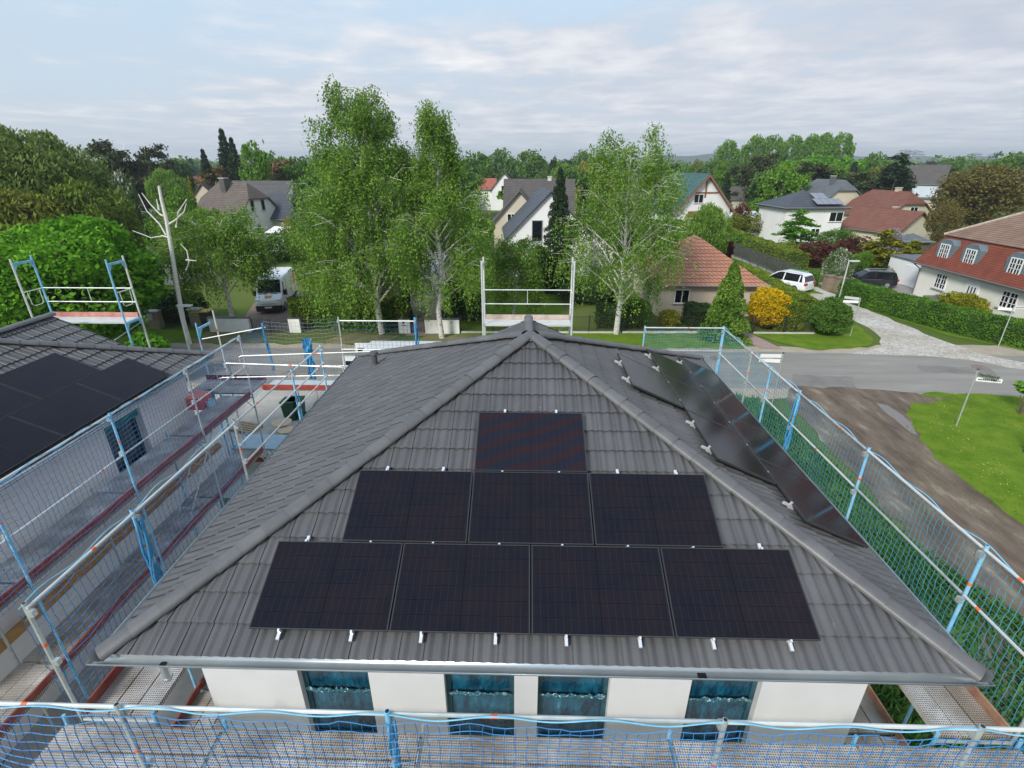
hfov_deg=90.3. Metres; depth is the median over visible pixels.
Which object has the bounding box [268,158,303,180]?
tree
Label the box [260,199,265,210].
window
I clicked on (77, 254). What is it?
maple tree
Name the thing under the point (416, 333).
net bundle
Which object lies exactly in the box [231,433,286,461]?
tarpaulin
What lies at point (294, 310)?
hedge
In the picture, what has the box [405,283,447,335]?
garden path
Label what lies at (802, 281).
parked car
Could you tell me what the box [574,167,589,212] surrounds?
tree
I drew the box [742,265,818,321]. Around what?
hedge
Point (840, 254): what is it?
tree
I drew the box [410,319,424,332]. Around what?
gate
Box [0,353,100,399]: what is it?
solar panel
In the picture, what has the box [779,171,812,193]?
tree
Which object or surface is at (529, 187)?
gable house
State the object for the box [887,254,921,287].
garage
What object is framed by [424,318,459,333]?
garden wall
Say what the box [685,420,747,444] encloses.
mounting rail
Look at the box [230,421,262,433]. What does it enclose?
pallet
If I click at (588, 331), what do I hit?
fence
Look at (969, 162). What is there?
distant woodland
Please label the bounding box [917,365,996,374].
road patch
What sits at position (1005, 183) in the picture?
tree
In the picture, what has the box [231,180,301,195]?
gable house
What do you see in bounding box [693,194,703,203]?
window
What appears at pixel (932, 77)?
sky
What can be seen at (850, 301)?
street sign
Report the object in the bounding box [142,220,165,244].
tree
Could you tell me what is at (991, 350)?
road verge
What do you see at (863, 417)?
muddy track
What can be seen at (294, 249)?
birch tree
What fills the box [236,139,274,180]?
tree
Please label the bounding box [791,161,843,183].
tree
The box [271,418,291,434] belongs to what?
cable drum
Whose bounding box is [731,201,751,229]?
tree
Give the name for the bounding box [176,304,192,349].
street lamp
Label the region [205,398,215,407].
bucket
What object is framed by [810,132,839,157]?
tree
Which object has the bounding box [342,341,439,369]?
deck
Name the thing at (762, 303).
golden shrub
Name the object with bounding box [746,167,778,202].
tree
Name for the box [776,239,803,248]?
tree
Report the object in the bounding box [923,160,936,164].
tree
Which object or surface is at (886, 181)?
tree
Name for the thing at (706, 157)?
hills
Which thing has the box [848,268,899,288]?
parked car
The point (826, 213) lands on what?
hip house
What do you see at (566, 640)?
mounting rail
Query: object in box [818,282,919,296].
courtyard paving
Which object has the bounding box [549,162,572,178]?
tree
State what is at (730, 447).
solar panel
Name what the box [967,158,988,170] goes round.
tree
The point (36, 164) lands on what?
willow tree
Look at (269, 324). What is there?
gate
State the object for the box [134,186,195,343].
dead birch
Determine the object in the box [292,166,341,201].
tree
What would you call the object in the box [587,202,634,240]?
tree
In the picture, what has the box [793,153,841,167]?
tree
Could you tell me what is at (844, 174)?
tree
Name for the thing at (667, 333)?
safety net
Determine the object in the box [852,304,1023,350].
verge grass
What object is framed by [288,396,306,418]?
waste bin
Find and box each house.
[194,182,217,203]
[197,178,277,241]
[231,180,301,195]
[474,178,496,209]
[491,172,510,209]
[493,187,528,253]
[502,186,594,276]
[503,176,575,215]
[729,186,749,209]
[754,191,851,242]
[802,176,860,204]
[840,206,935,241]
[842,187,931,220]
[908,165,951,196]
[911,211,1023,318]
[919,197,970,209]
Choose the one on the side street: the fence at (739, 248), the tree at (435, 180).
the fence at (739, 248)
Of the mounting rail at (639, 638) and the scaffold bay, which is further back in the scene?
the scaffold bay
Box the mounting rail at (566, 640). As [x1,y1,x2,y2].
[555,410,567,646]
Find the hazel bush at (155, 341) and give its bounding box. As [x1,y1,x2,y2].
[120,331,171,347]
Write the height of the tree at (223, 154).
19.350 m
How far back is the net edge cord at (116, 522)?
7.33 m
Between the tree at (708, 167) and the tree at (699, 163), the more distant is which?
the tree at (699, 163)
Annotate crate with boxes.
[185,391,211,409]
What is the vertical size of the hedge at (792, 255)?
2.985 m
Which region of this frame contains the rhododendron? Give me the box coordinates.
[937,291,992,311]
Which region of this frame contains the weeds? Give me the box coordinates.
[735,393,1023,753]
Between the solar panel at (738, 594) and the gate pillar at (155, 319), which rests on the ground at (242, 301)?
the gate pillar at (155, 319)
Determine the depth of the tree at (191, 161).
253.70 m
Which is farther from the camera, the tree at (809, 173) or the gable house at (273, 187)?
the tree at (809, 173)
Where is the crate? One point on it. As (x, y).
(188, 400)
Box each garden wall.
[206,316,251,331]
[287,317,302,332]
[397,317,410,332]
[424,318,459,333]
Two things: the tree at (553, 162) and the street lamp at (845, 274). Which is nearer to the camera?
the street lamp at (845, 274)
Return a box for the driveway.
[245,292,308,329]
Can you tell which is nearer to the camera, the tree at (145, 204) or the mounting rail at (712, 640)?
the mounting rail at (712, 640)
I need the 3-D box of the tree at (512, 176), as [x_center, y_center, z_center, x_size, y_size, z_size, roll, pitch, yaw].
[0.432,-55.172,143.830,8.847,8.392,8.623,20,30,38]
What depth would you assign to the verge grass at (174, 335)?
35.55 m
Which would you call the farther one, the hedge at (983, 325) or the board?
the hedge at (983, 325)
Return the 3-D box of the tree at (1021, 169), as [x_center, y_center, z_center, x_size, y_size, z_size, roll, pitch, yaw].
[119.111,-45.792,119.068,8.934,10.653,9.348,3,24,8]
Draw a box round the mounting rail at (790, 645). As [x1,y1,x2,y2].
[757,543,793,651]
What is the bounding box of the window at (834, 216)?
[828,212,843,221]
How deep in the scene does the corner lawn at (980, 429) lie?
21.96 m
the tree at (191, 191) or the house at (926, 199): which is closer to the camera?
the tree at (191, 191)
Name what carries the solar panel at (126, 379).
attached to the villa at (24, 342)
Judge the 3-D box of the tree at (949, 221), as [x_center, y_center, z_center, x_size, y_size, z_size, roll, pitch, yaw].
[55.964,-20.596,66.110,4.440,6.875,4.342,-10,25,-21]
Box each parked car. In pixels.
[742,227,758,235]
[770,269,815,290]
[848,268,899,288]
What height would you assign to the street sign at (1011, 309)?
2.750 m
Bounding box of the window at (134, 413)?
[104,409,146,472]
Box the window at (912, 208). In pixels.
[910,207,918,210]
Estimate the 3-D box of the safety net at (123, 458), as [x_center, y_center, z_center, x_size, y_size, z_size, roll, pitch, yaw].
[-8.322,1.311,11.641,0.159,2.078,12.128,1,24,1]
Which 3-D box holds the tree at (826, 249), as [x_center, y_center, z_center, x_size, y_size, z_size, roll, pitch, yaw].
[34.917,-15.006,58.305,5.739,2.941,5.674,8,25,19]
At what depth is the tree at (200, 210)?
53.61 m
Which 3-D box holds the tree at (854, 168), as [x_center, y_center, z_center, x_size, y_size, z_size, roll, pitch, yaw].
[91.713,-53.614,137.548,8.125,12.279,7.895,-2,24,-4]
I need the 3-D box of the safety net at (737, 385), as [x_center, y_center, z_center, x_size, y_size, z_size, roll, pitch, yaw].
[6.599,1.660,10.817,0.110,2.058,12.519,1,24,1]
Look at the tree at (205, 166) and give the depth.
100.64 m
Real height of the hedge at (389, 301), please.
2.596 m
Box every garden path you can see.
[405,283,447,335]
[742,332,781,348]
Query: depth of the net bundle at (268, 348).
17.37 m
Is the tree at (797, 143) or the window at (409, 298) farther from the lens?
the tree at (797, 143)
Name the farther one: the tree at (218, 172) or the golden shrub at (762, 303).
the tree at (218, 172)
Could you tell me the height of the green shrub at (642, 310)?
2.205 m
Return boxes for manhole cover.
[710,356,723,360]
[971,364,989,369]
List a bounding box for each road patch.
[281,367,342,374]
[792,374,855,387]
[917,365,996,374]
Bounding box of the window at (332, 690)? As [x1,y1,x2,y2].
[301,671,377,732]
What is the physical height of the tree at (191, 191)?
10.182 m
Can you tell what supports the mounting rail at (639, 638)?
attached to the villa at (414, 408)
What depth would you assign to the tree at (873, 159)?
155.17 m
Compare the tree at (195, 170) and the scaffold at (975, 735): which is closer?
the scaffold at (975, 735)
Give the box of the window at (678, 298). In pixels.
[672,289,690,303]
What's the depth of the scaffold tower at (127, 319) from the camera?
17.11 m
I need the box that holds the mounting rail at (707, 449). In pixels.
[701,445,768,472]
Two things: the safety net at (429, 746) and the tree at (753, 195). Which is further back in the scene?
the tree at (753, 195)
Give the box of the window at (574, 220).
[568,220,579,241]
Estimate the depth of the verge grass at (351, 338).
34.69 m
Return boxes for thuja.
[401,291,413,322]
[441,271,466,319]
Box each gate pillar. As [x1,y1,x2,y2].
[143,309,165,328]
[186,307,202,326]
[821,274,836,290]
[831,276,849,292]
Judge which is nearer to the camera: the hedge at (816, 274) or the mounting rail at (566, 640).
the mounting rail at (566, 640)
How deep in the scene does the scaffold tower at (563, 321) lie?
16.77 m
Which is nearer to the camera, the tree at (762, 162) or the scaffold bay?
the scaffold bay
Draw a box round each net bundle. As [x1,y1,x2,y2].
[134,514,163,585]
[261,323,274,369]
[295,392,302,418]
[385,719,401,767]
[413,317,418,344]
[783,396,800,451]
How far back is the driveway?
39.44 m
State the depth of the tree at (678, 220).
62.52 m
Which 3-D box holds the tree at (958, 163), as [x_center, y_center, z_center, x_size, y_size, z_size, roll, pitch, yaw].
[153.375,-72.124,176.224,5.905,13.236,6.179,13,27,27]
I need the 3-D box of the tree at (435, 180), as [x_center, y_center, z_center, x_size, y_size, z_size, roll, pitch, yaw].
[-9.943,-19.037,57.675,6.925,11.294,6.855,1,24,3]
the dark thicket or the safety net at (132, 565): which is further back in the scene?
the dark thicket
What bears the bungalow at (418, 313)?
on the ground at (242, 301)
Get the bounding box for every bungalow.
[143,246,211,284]
[298,247,445,315]
[631,227,771,315]
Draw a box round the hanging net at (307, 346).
[301,337,316,379]
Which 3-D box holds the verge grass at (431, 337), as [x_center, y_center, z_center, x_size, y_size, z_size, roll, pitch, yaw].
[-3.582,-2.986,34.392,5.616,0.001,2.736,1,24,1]
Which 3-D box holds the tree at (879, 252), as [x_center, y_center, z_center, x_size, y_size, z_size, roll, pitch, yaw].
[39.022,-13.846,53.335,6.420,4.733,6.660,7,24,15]
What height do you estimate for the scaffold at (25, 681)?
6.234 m
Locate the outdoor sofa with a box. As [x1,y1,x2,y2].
[923,294,938,300]
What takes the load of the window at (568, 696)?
in the villa at (414, 408)
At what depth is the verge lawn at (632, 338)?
34.40 m
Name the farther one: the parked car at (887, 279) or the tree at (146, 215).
the tree at (146, 215)
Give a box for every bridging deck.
[189,375,265,393]
[262,380,334,390]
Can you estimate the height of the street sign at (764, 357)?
2.800 m
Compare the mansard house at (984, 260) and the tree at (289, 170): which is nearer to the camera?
the mansard house at (984, 260)
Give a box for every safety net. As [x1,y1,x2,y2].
[0,322,275,616]
[0,714,1023,767]
[20,427,246,721]
[263,321,341,373]
[339,321,412,356]
[645,328,719,368]
[718,332,1023,752]
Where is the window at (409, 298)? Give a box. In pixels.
[398,284,412,303]
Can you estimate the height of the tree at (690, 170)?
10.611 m
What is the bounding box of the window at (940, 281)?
[930,273,948,291]
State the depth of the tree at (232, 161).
101.89 m
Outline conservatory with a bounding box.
[265,226,289,251]
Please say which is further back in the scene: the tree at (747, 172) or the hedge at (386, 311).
the tree at (747, 172)
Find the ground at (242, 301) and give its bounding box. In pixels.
[0,163,1023,766]
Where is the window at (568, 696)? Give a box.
[536,676,608,738]
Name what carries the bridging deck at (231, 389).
attached to the scaffold at (25, 681)
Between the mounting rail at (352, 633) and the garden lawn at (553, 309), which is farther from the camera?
the garden lawn at (553, 309)
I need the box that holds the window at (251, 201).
[250,200,254,211]
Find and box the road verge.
[124,343,1023,398]
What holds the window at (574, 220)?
in the gable house at (529, 218)
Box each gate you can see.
[250,318,289,331]
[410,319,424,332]
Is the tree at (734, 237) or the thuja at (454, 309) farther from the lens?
the tree at (734, 237)
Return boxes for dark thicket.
[141,289,210,320]
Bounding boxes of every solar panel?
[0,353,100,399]
[0,384,40,419]
[0,416,63,475]
[9,383,123,436]
[76,358,168,401]
[249,541,402,631]
[342,470,472,543]
[389,543,529,634]
[468,471,593,545]
[474,412,587,472]
[532,545,673,637]
[589,473,722,547]
[617,353,683,407]
[646,349,706,393]
[660,547,820,640]
[664,375,735,430]
[677,355,735,397]
[686,410,776,484]
[697,381,766,432]
[723,414,808,479]
[758,458,868,547]
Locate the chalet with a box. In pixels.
[648,172,735,229]
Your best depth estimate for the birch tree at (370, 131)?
30.76 m
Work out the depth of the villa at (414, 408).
7.29 m
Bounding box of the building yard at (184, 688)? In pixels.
[0,387,324,767]
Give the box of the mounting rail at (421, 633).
[419,467,444,643]
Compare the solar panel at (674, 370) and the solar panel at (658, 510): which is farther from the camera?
the solar panel at (674, 370)
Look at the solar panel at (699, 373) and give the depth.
13.06 m
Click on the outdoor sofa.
(935, 297)
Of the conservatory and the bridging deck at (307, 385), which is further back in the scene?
the conservatory
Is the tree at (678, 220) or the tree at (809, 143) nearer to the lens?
the tree at (678, 220)
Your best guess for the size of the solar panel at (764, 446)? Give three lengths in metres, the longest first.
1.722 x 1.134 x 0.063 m
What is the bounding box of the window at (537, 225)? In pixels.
[532,220,542,241]
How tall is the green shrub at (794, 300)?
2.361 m
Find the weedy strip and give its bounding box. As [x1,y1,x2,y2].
[738,396,978,748]
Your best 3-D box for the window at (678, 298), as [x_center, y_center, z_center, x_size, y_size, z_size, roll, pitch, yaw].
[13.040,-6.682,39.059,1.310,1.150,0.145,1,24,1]
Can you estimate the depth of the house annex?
78.20 m
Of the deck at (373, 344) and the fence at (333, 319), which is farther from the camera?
the fence at (333, 319)
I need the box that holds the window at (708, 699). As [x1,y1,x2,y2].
[680,680,757,742]
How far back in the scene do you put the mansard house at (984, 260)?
39.86 m
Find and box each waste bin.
[191,309,212,326]
[279,396,297,419]
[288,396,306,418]
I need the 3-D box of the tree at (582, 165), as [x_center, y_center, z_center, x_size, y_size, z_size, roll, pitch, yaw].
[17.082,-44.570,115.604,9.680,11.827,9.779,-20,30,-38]
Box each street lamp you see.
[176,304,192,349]
[839,260,859,297]
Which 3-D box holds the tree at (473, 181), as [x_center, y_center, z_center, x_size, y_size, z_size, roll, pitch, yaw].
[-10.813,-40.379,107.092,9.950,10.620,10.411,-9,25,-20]
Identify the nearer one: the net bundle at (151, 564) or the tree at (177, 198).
the net bundle at (151, 564)
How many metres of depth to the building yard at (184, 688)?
11.87 m
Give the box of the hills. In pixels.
[614,153,999,164]
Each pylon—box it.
[908,150,925,161]
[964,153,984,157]
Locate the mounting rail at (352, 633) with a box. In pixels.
[348,466,389,641]
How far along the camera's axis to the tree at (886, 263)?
52.21 m
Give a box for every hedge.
[286,296,314,328]
[310,300,394,329]
[380,293,407,328]
[594,301,643,328]
[681,300,710,326]
[710,227,810,270]
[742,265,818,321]
[769,301,808,331]
[790,267,820,286]
[836,278,1023,348]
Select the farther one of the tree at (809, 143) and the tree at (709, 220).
the tree at (809, 143)
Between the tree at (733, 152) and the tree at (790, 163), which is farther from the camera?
the tree at (733, 152)
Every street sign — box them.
[759,352,784,403]
[843,296,861,335]
[955,368,1002,425]
[997,305,1023,346]
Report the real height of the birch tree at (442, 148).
14.432 m
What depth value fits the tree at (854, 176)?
108.06 m
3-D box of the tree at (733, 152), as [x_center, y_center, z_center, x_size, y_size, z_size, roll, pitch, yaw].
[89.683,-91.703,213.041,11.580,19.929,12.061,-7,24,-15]
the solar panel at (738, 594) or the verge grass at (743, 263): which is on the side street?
the verge grass at (743, 263)
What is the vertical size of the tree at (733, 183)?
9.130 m
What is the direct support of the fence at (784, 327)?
on the verge lawn at (858, 337)
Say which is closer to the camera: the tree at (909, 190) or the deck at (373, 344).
the deck at (373, 344)
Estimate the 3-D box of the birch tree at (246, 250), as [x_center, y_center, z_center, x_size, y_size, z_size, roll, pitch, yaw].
[-20.140,-7.977,35.162,8.710,8.717,7.529,1,24,1]
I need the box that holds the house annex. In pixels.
[268,193,293,226]
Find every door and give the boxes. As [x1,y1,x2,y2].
[901,264,918,287]
[963,281,980,294]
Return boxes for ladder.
[178,428,213,514]
[212,360,233,380]
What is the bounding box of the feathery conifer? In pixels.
[696,259,752,346]
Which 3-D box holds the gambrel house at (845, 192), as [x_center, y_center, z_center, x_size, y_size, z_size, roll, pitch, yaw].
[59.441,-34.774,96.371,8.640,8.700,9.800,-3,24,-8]
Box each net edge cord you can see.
[0,337,238,483]
[0,705,1023,736]
[18,421,230,609]
[725,327,1012,570]
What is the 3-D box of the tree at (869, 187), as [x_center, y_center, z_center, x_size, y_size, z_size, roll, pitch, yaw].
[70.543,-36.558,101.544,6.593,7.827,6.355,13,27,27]
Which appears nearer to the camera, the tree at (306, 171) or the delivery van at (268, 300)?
the delivery van at (268, 300)
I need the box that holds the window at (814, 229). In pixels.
[811,228,819,237]
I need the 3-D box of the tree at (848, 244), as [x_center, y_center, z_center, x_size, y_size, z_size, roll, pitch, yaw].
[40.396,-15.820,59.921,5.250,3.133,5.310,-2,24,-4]
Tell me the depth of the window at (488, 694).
7.45 m
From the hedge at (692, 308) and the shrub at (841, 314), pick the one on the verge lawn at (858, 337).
the shrub at (841, 314)
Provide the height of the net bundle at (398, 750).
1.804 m
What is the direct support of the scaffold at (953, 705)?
on the yard soil
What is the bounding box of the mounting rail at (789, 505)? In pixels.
[782,501,793,509]
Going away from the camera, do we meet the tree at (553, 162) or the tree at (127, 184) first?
the tree at (127, 184)
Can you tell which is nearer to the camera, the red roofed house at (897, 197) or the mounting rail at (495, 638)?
the mounting rail at (495, 638)
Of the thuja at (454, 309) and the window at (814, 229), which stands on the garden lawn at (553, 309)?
the thuja at (454, 309)
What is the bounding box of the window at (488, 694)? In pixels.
[445,674,513,736]
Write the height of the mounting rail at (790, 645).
0.615 m
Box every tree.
[0,123,129,215]
[0,186,70,284]
[0,213,173,338]
[34,177,148,255]
[82,139,155,190]
[107,168,152,211]
[110,168,144,221]
[114,160,153,212]
[116,186,144,236]
[130,143,177,194]
[141,208,155,222]
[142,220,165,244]
[143,168,190,220]
[146,228,153,244]
[147,202,290,316]
[163,184,198,219]
[168,158,197,191]
[176,158,195,173]
[187,175,196,205]
[188,158,196,167]
[189,206,231,254]
[191,166,201,175]
[194,166,231,192]
[200,148,218,184]
[217,127,234,180]
[228,137,244,181]
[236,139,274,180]
[253,150,284,180]
[265,228,299,261]
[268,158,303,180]
[279,182,390,317]
[280,156,309,187]
[282,216,295,255]
[287,73,446,335]
[289,183,305,250]
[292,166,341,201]
[301,162,320,188]
[320,141,379,236]
[364,99,502,338]
[372,143,406,234]
[398,171,449,251]
[446,210,495,263]
[450,165,483,209]
[460,150,496,177]
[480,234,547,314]
[485,277,519,285]
[486,147,516,176]
[488,173,500,180]
[496,190,502,199]
[508,173,524,178]
[513,148,546,178]
[513,235,551,291]
[534,169,547,178]
[536,167,578,296]
[543,121,697,334]
[544,157,559,178]
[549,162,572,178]
[551,162,582,192]
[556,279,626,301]
[559,159,573,166]
[570,150,590,166]
[571,160,601,212]
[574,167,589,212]
[575,185,581,210]
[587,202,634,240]
[590,167,625,206]
[618,159,632,176]
[632,215,686,248]
[637,165,659,204]
[648,163,688,194]
[677,164,696,172]
[680,201,733,252]
[691,158,702,172]
[701,158,722,174]
[708,159,728,191]
[710,166,743,184]
[713,139,741,174]
[716,174,737,188]
[721,172,732,212]
[729,213,746,228]
[730,164,759,208]
[730,231,754,251]
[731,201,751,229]
[738,134,769,169]
[738,212,762,234]
[745,175,796,207]
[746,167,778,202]
[746,197,763,212]
[748,152,784,183]
[754,162,804,200]
[761,134,787,167]
[772,209,820,246]
[776,159,801,168]
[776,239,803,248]
[777,134,804,162]
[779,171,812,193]
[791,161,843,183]
[792,165,816,183]
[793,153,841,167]
[794,240,841,266]
[797,133,824,159]
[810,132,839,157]
[812,228,860,249]
[821,162,850,178]
[821,247,857,276]
[823,131,856,163]
[829,155,868,183]
[834,236,881,260]
[838,171,875,191]
[850,161,859,189]
[851,229,911,271]
[853,260,893,270]
[854,250,874,270]
[858,150,889,182]
[860,180,878,193]
[865,162,893,182]
[871,170,916,191]
[873,152,928,201]
[880,227,904,255]
[902,240,924,253]
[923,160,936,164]
[923,197,967,244]
[926,166,1015,228]
[934,161,1023,226]
[940,158,955,164]
[948,155,967,190]
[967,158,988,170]
[990,151,1023,173]
[1001,165,1023,208]
[1012,380,1023,413]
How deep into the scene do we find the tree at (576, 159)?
221.19 m
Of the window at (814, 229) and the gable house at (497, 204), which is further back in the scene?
the gable house at (497, 204)
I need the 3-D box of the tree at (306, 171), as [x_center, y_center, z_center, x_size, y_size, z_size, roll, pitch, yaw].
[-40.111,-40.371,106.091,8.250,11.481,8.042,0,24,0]
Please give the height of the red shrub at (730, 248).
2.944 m
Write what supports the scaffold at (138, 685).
on the building yard at (184, 688)
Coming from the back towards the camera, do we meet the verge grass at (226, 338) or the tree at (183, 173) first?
the tree at (183, 173)
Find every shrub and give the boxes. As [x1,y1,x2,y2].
[456,293,486,320]
[623,297,652,324]
[655,308,680,326]
[720,240,734,258]
[747,286,793,327]
[788,297,800,312]
[805,296,854,333]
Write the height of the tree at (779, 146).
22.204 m
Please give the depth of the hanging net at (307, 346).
16.68 m
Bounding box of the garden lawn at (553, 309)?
[446,260,568,331]
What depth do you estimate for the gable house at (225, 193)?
74.68 m
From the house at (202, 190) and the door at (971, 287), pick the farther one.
the house at (202, 190)
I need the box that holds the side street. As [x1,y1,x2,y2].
[641,219,1023,368]
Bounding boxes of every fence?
[162,313,209,330]
[301,318,398,332]
[460,315,622,332]
[622,315,729,332]
[701,236,800,271]
[752,316,815,333]
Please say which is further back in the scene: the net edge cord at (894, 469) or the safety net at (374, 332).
the safety net at (374, 332)
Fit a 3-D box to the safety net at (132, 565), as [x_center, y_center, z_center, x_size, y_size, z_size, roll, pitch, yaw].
[-5.748,2.682,8.567,0.139,2.012,4.739,0,24,1]
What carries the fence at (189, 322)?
on the ground at (242, 301)
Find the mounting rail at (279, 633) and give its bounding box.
[275,536,310,639]
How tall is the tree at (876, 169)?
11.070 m
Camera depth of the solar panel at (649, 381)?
10.34 m
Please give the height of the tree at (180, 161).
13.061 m
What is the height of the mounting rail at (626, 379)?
1.572 m
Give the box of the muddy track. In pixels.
[786,386,1023,748]
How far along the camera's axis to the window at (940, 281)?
43.04 m
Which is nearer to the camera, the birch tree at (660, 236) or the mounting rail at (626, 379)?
the mounting rail at (626, 379)
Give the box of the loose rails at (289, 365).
[219,351,369,380]
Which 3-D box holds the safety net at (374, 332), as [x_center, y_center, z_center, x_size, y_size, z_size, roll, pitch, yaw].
[-4.478,-1.516,17.180,2.587,1.328,0.041,0,24,1]
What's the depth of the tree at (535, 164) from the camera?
176.05 m
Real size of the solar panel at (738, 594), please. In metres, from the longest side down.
1.722 x 1.134 x 0.063 m
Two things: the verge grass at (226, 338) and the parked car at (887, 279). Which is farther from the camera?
the parked car at (887, 279)
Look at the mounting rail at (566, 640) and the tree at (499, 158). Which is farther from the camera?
the tree at (499, 158)
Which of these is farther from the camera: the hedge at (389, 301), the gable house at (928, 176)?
the gable house at (928, 176)
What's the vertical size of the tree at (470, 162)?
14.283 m
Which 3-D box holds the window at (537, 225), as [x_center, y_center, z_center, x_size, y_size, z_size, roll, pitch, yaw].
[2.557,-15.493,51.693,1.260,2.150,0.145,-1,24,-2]
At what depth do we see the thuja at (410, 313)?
37.89 m
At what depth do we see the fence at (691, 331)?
35.56 m
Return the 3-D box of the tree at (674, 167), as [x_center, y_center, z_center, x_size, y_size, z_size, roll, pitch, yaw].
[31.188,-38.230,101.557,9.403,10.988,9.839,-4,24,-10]
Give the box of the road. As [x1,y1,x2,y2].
[160,347,1023,396]
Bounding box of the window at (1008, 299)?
[994,290,1019,311]
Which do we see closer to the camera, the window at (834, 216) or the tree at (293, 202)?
the tree at (293, 202)
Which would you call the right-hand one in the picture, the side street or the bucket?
the side street
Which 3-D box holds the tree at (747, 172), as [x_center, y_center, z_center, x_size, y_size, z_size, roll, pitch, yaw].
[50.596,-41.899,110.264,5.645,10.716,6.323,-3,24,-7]
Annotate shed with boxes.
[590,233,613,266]
[890,233,935,253]
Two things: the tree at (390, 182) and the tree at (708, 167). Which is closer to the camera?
the tree at (390, 182)
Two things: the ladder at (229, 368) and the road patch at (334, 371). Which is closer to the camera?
the ladder at (229, 368)
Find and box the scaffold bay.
[195,310,265,466]
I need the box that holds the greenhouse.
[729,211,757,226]
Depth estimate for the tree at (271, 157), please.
107.23 m
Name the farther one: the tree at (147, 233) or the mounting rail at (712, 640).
the tree at (147, 233)
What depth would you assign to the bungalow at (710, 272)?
39.17 m
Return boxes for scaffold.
[0,335,266,740]
[0,701,1023,767]
[21,344,327,767]
[313,365,343,404]
[337,316,417,368]
[642,325,724,372]
[716,327,1023,767]
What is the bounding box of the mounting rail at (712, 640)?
[673,470,715,649]
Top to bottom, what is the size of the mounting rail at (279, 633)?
0.615 m
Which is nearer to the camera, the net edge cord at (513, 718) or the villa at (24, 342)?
the net edge cord at (513, 718)
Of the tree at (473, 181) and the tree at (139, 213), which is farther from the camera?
the tree at (473, 181)
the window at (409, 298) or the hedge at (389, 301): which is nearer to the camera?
the hedge at (389, 301)
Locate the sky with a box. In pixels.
[0,0,1023,163]
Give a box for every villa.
[0,311,221,762]
[86,314,995,767]
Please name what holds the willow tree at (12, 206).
on the ground at (242, 301)
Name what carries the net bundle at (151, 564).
attached to the scaffold at (138, 685)
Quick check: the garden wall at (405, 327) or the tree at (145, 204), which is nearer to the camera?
the garden wall at (405, 327)
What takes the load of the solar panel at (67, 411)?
attached to the villa at (24, 342)
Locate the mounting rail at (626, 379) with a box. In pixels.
[622,376,729,422]
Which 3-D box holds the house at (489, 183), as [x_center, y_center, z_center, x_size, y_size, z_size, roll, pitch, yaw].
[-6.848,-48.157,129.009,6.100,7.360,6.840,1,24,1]
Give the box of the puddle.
[877,403,917,434]
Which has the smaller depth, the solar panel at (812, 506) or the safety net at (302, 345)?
the solar panel at (812, 506)
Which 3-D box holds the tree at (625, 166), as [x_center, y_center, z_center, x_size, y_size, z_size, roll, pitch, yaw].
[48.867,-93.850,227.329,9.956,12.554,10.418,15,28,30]
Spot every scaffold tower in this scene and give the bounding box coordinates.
[9,255,150,346]
[481,257,575,335]
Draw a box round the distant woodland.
[146,151,1022,172]
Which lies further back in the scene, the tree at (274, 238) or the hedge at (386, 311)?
the tree at (274, 238)
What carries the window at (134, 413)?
in the villa at (24, 342)
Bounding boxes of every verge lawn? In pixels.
[454,333,743,348]
[751,324,872,349]
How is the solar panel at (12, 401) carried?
attached to the villa at (24, 342)
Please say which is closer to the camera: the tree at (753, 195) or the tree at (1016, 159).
the tree at (753, 195)
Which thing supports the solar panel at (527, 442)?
attached to the mounting rail at (566, 640)
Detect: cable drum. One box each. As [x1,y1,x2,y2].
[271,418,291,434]
[278,426,293,434]
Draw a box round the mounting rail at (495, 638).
[494,409,505,644]
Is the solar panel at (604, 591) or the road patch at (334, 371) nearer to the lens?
the solar panel at (604, 591)
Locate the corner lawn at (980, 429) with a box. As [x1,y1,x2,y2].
[906,392,1023,524]
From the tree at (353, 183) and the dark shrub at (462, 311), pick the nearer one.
the dark shrub at (462, 311)
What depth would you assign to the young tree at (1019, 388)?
23.95 m
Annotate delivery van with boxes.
[252,267,297,311]
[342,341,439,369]
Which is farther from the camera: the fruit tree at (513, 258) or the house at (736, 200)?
the house at (736, 200)
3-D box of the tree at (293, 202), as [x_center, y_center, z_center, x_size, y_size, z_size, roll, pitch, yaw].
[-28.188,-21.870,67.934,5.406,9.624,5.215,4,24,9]
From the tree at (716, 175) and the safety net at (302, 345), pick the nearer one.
the safety net at (302, 345)
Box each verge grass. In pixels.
[112,327,272,343]
[182,332,289,343]
[322,333,398,343]
[419,333,491,340]
[731,256,822,293]
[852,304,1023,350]
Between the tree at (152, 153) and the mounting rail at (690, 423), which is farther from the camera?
the tree at (152, 153)
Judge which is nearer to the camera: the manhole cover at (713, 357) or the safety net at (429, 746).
the safety net at (429, 746)
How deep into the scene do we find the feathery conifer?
33.27 m
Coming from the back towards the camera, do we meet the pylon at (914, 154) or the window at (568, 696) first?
the pylon at (914, 154)
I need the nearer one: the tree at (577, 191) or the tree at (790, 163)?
the tree at (577, 191)
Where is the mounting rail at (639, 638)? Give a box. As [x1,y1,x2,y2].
[615,469,641,647]

